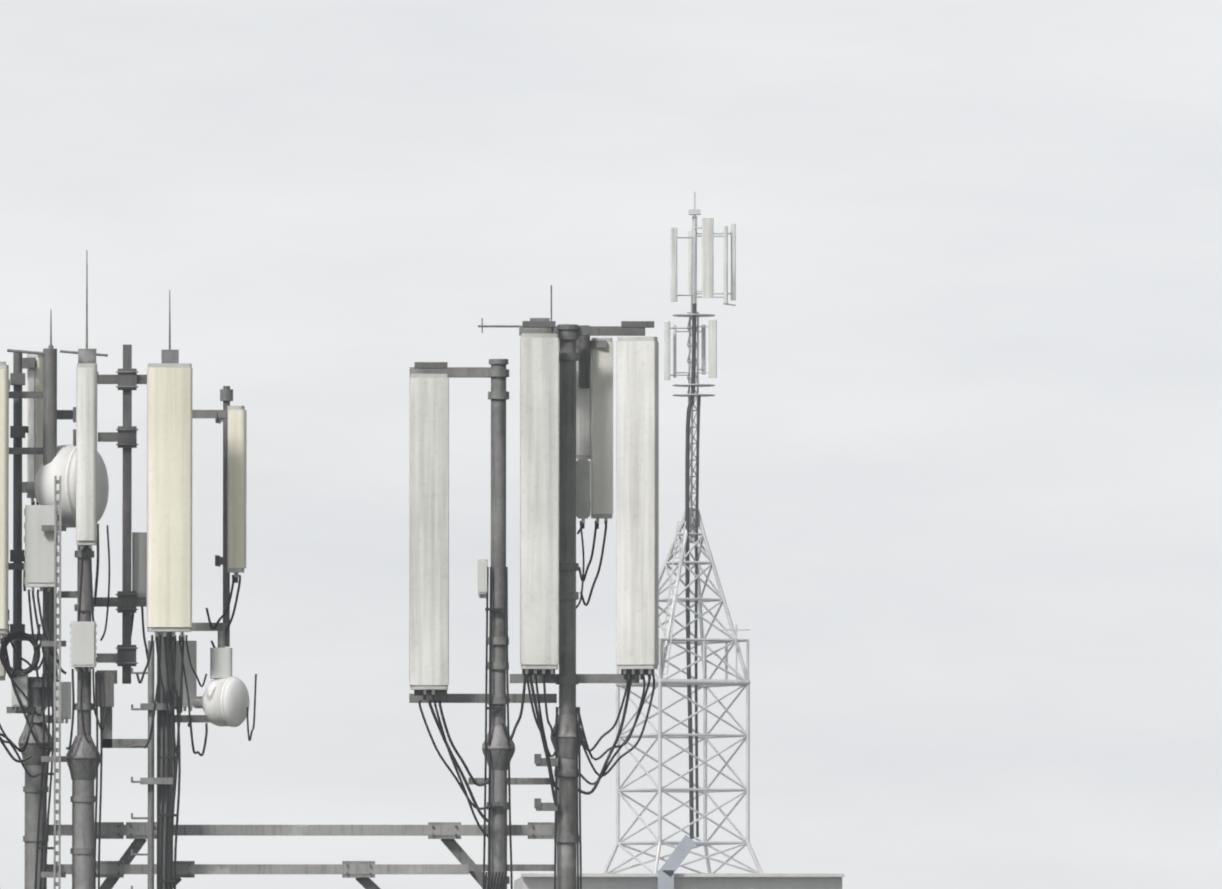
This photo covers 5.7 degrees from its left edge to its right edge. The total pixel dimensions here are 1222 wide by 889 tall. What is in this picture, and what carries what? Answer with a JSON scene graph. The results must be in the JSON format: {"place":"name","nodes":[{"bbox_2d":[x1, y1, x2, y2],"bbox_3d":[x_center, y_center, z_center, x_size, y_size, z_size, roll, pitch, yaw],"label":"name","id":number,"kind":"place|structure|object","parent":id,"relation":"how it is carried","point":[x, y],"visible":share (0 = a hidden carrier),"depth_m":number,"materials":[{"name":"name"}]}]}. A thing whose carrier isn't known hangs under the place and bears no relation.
{"place":"outdoors","nodes":[
{"label":"outdoors","id":0,"kind":"place"},
{"bbox_2d":[0,0,1221,888],"label":"sky","id":1,"kind":"structure","parent":0,"point":[960,440],"materials":[{"name":"white"}]},
{"bbox_3d":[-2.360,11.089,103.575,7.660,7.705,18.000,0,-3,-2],"label":"host building roof","id":2,"kind":"object","parent":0,"visible":0},
{"bbox_2d":[0,250,256,888],"bbox_3d":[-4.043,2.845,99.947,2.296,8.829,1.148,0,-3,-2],"label":"cell mast","id":3,"kind":"object","parent":2,"relation":"on","point":[66,486],"visible":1,"depth_m":99.70,"materials":[{"name":"metal"}]},
{"bbox_2d":[409,285,658,888],"bbox_3d":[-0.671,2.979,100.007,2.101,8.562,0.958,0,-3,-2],"label":"cell mast","id":4,"kind":"object","parent":2,"relation":"on","point":[566,396],"visible":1,"depth_m":99.75,"materials":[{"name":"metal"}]},
{"bbox_3d":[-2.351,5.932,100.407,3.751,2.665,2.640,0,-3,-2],"label":"equipment cabin","id":5,"kind":"object","parent":2,"relation":"on","visible":0},
{"bbox_2d":[47,822,554,888],"bbox_3d":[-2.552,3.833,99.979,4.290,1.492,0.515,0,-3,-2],"label":"steel frame","id":6,"kind":"object","parent":5,"relation":"on","point":[361,872],"visible":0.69,"depth_m":100.08,"materials":[{"name":"grey metal"}]},
{"label":"ground","id":7,"kind":"structure","parent":0,"visible":0},
{"bbox_2d":[514,835,843,888],"bbox_3d":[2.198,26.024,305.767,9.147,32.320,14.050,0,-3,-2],"label":"building","id":8,"kind":"structure","parent":7,"relation":"on","point":[666,876],"depth_m":299.93,"materials":[{"name":"concrete"}]},
{"bbox_2d":[603,192,762,872],"bbox_3d":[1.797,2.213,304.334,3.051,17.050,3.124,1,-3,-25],"label":"lattice tower","id":9,"kind":"structure","parent":8,"relation":"on","point":[691,519],"depth_m":304.00,"materials":[{"name":"silver metal"}]}
]}

